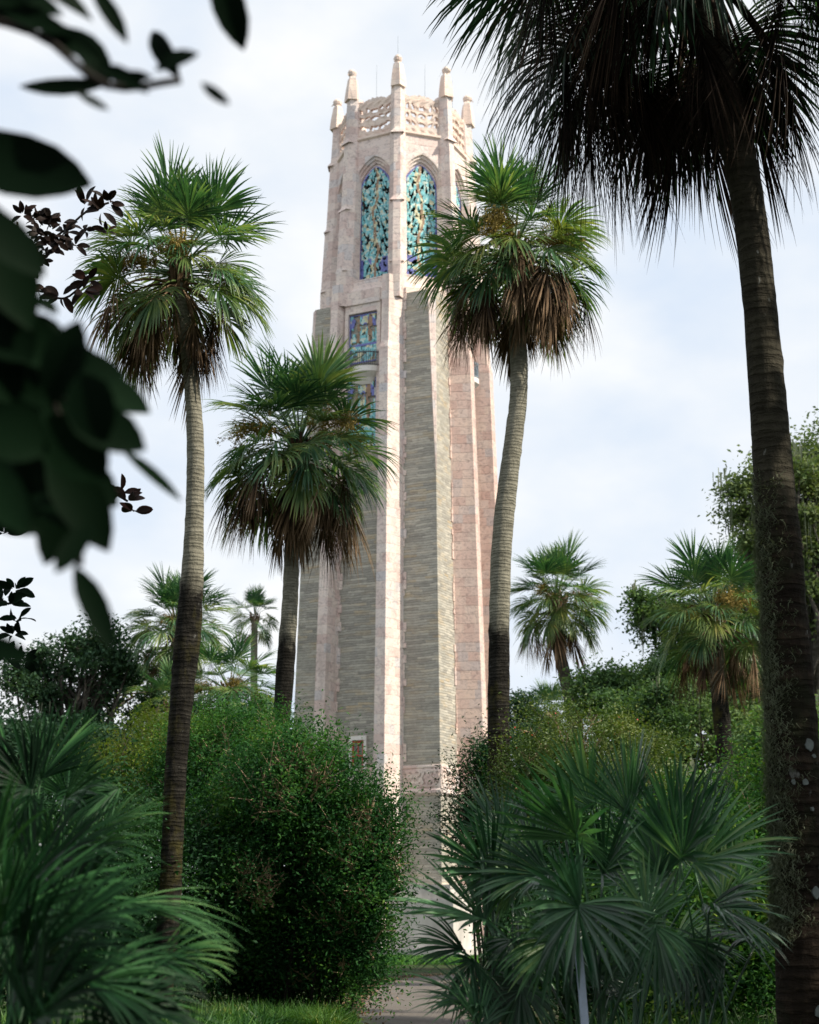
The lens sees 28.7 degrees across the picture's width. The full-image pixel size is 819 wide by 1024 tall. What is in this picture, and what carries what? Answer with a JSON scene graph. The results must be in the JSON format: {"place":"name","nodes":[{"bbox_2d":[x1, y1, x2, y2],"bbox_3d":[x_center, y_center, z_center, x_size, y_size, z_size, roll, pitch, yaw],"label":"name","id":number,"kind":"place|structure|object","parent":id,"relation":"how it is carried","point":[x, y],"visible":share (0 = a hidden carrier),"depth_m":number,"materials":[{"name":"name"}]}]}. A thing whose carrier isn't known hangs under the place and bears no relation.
{"place":"outdoors","nodes":[
{"label":"outdoors","id":0,"kind":"place"},
{"bbox_2d":[126,655,208,730],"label":"sabal palm","id":1,"kind":"object","parent":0,"point":[163,683],"visible":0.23,"depth_m":57.95,"materials":[{"name":"green plant"}]},
{"bbox_2d":[0,959,776,1023],"bbox_3d":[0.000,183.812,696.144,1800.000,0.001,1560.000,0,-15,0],"label":"ground","id":2,"kind":"structure","parent":0,"point":[430,968],"depth_m":60.37,"materials":[{"name":"green plant"}]},
{"bbox_2d":[0,186,152,670],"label":"magnolia tree","id":3,"kind":"object","parent":2,"relation":"on","point":[54,241],"visible":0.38,"depth_m":15.97,"materials":[{"name":"green plant"}]},
{"bbox_2d":[0,698,153,813],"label":"oak tree","id":4,"kind":"object","parent":2,"relation":"on","point":[8,729],"visible":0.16,"depth_m":52.35,"materials":[{"name":"green plant"}]},
{"bbox_2d":[0,694,167,1023],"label":"needle palm","id":5,"kind":"object","parent":2,"relation":"on","point":[80,779],"visible":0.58,"depth_m":8.55,"materials":[{"name":"green plant"}]},
{"bbox_2d":[0,610,168,805],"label":"oak tree","id":6,"kind":"object","parent":2,"relation":"on","point":[41,688],"visible":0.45,"depth_m":65.77,"materials":[{"name":"green plant"}]},
{"bbox_2d":[0,0,248,662],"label":"magnolia tree","id":7,"kind":"object","parent":2,"relation":"on","point":[69,398],"visible":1,"depth_m":2.43,"materials":[{"name":"green plant"}]},
{"bbox_2d":[0,762,250,1023],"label":"needle palm","id":8,"kind":"object","parent":2,"relation":"on","point":[66,910],"visible":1,"depth_m":5.45,"materials":[{"name":"green plant"}]},
{"bbox_2d":[51,680,209,984],"bbox_3d":[-5.123,6.623,32.188,3.555,6.694,4.639,-6,-16,21],"label":"shrub","id":9,"kind":"object","parent":2,"relation":"on","point":[135,736],"visible":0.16,"depth_m":31.60,"materials":[{"name":"green plant"}]},
{"bbox_2d":[0,728,299,1012],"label":"shrub","id":10,"kind":"object","parent":2,"relation":"on","point":[151,884],"visible":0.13,"depth_m":25.22,"materials":[{"name":"green plant"}]},
{"bbox_2d":[0,995,310,1023],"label":"ground cover","id":11,"kind":"object","parent":2,"relation":"on","point":[242,1019],"visible":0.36,"depth_m":21.44,"materials":[{"name":"green plant"}]},
{"bbox_2d":[66,130,286,1006],"bbox_3d":[-3.787,0.841,24.859,3.542,14.258,3.539,0,-15,0],"label":"sabal palm","id":12,"kind":"object","parent":2,"relation":"on","point":[151,316],"visible":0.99,"depth_m":25.32,"materials":[{"name":"green plant"}]},
{"bbox_2d":[119,560,242,697],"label":"sabal palm","id":13,"kind":"object","parent":2,"relation":"on","point":[168,593],"visible":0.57,"depth_m":64.47,"materials":[{"name":"green plant"}]},
{"bbox_2d":[120,679,333,1006],"bbox_3d":[-3.540,6.272,30.101,4.190,6.318,4.195,-7,-16,26],"label":"shrub","id":14,"kind":"object","parent":2,"relation":"on","point":[198,744],"visible":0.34,"depth_m":29.75,"materials":[{"name":"green plant"}]},
{"bbox_2d":[54,994,404,1023],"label":"border grass","id":15,"kind":"structure","parent":2,"relation":"on","point":[326,1014],"depth_m":23.40,"materials":[{"name":"green plant"}]},
{"bbox_2d":[164,628,295,884],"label":"sabal palm","id":16,"kind":"object","parent":2,"relation":"on","point":[231,654],"visible":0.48,"depth_m":49.73,"materials":[{"name":"green plant"}]},
{"bbox_2d":[226,583,278,703],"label":"fan palm","id":17,"kind":"object","parent":2,"relation":"on","point":[254,598],"visible":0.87,"depth_m":106.46,"materials":[{"name":"green plant"}]},
{"bbox_2d":[192,1005,358,1023],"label":"lawn grass","id":18,"kind":"structure","parent":2,"relation":"on","point":[338,1013],"depth_m":28.27,"materials":[{"name":"green plant"}]},
{"bbox_2d":[159,689,437,1022],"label":"shrub","id":19,"kind":"object","parent":2,"relation":"on","point":[332,843],"visible":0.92,"depth_m":25.93,"materials":[{"name":"green plant"}]},
{"bbox_2d":[204,330,404,1005],"bbox_3d":[-2.281,3.121,33.391,4.420,14.167,4.516,0,-15,0],"label":"sabal palm","id":20,"kind":"object","parent":2,"relation":"on","point":[294,510],"visible":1,"depth_m":33.61,"materials":[{"name":"green plant"}]},
{"bbox_2d":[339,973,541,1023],"bbox_3d":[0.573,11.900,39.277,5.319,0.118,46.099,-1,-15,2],"label":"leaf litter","id":21,"kind":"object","parent":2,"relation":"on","point":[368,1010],"visible":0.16,"depth_m":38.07,"materials":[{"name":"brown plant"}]},
{"bbox_2d":[413,704,527,996],"bbox_3d":[1.565,7.065,32.738,3.024,6.116,3.111,-9,-17,32],"label":"shrub","id":22,"kind":"object","parent":2,"relation":"on","point":[477,755],"visible":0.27,"depth_m":32.46,"materials":[{"name":"green plant"}]},
{"bbox_2d":[389,774,564,1023],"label":"palmetto","id":23,"kind":"object","parent":2,"relation":"on","point":[490,1005],"visible":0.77,"depth_m":10.31,"materials":[{"name":"green plant"}]},
{"bbox_2d":[404,128,613,1020],"bbox_3d":[1.992,0.775,30.775,4.273,17.381,4.456,0,-15,0],"label":"sabal palm","id":24,"kind":"object","parent":2,"relation":"on","point":[535,304],"visible":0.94,"depth_m":31.34,"materials":[{"name":"green plant"}]},
{"bbox_2d":[485,686,567,825],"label":"oak tree","id":25,"kind":"object","parent":2,"relation":"on","point":[517,696],"visible":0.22,"depth_m":73.50,"materials":[{"name":"green plant"}]},
{"bbox_2d":[526,677,564,730],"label":"sabal palm","id":26,"kind":"object","parent":2,"relation":"on","point":[541,690],"visible":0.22,"depth_m":94.67,"materials":[{"name":"green plant"}]},
{"bbox_2d":[510,529,614,748],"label":"sabal palm","id":27,"kind":"object","parent":2,"relation":"on","point":[558,635],"visible":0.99,"depth_m":60.51,"materials":[{"name":"green plant"}]},
{"bbox_2d":[456,670,705,1022],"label":"shrub","id":28,"kind":"object","parent":2,"relation":"on","point":[602,736],"visible":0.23,"depth_m":28.66,"materials":[{"name":"green plant"}]},
{"bbox_2d":[461,733,701,1023],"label":"palmetto","id":29,"kind":"object","parent":2,"relation":"on","point":[523,878],"visible":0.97,"depth_m":9.89,"materials":[{"name":"green plant"}]},
{"bbox_2d":[447,738,774,1023],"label":"shrub","id":30,"kind":"object","parent":2,"relation":"on","point":[592,896],"visible":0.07,"depth_m":17.84,"materials":[{"name":"green plant"}]},
{"bbox_2d":[423,0,818,1023],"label":"sabal palm","id":31,"kind":"object","parent":2,"relation":"on","point":[715,98],"visible":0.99,"depth_m":13.71,"materials":[{"name":"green plant"}]},
{"bbox_2d":[473,727,774,1023],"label":"palmetto","id":32,"kind":"object","parent":2,"relation":"on","point":[580,757],"visible":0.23,"depth_m":13.21,"materials":[{"name":"green plant"}]},
{"bbox_2d":[542,644,761,777],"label":"oak tree","id":33,"kind":"object","parent":2,"relation":"on","point":[622,679],"visible":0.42,"depth_m":55.10,"materials":[{"name":"green plant"}]},
{"bbox_2d":[538,997,776,1023],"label":"ground cover","id":34,"kind":"object","parent":2,"relation":"on","point":[729,1019],"visible":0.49,"depth_m":15.04,"materials":[{"name":"green plant"}]},
{"bbox_2d":[612,555,763,817],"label":"oak tree","id":35,"kind":"object","parent":2,"relation":"on","point":[638,597],"visible":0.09,"depth_m":66.49,"materials":[{"name":"green plant"}]},
{"bbox_2d":[595,741,796,1023],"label":"palmetto","id":36,"kind":"object","parent":2,"relation":"on","point":[657,837],"visible":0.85,"depth_m":10.32,"materials":[{"name":"green plant"}]},
{"bbox_2d":[633,530,762,787],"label":"sabal palm","id":37,"kind":"object","parent":2,"relation":"on","point":[708,641],"visible":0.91,"depth_m":48.20,"materials":[{"name":"green plant"}]},
{"bbox_2d":[621,727,774,1022],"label":"shrub","id":38,"kind":"object","parent":2,"relation":"on","point":[739,803],"visible":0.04,"depth_m":25.17,"materials":[{"name":"green plant"}]},
{"bbox_2d":[585,694,818,1023],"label":"shrub","id":39,"kind":"object","parent":2,"relation":"on","point":[757,982],"visible":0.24,"depth_m":15.84,"materials":[{"name":"green plant"}]},
{"bbox_2d":[655,689,818,823],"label":"oak tree","id":40,"kind":"object","parent":2,"relation":"on","point":[739,741],"visible":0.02,"depth_m":35.86,"materials":[{"name":"green plant"}]},
{"bbox_2d":[697,406,818,705],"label":"oak tree","id":41,"kind":"object","parent":2,"relation":"on","point":[805,455],"visible":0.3,"depth_m":57.18,"materials":[{"name":"green plant"}]},
{"bbox_2d":[294,54,511,955],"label":"carillon tower","id":42,"kind":"structure","parent":0,"point":[395,654],"depth_m":106.76,"materials":[{"name":"stone"}]},
{"bbox_2d":[349,735,367,771],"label":"window","id":43,"kind":"structure","parent":42,"relation":"in","point":[358,738],"depth_m":102.75,"materials":[{"name":"stone"}]},
{"bbox_2d":[0,0,818,919],"label":"sky","id":44,"kind":"structure","parent":0,"point":[621,451],"materials":[{"name":"white"}]},
{"bbox_2d":[356,974,482,1023],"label":"path","id":45,"kind":"structure","parent":0,"point":[415,1015],"depth_m":34.31,"materials":[{"name":"concrete"}]},
{"bbox_2d":[376,954,478,964],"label":"lawn","id":46,"kind":"structure","parent":0,"point":[414,959],"depth_m":78.98,"materials":[{"name":"green plant"}]},
{"bbox_2d":[575,940,588,1023],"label":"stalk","id":47,"kind":"object","parent":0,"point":[583,1006],"visible":0.69,"depth_m":9.56,"materials":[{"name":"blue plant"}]}
]}

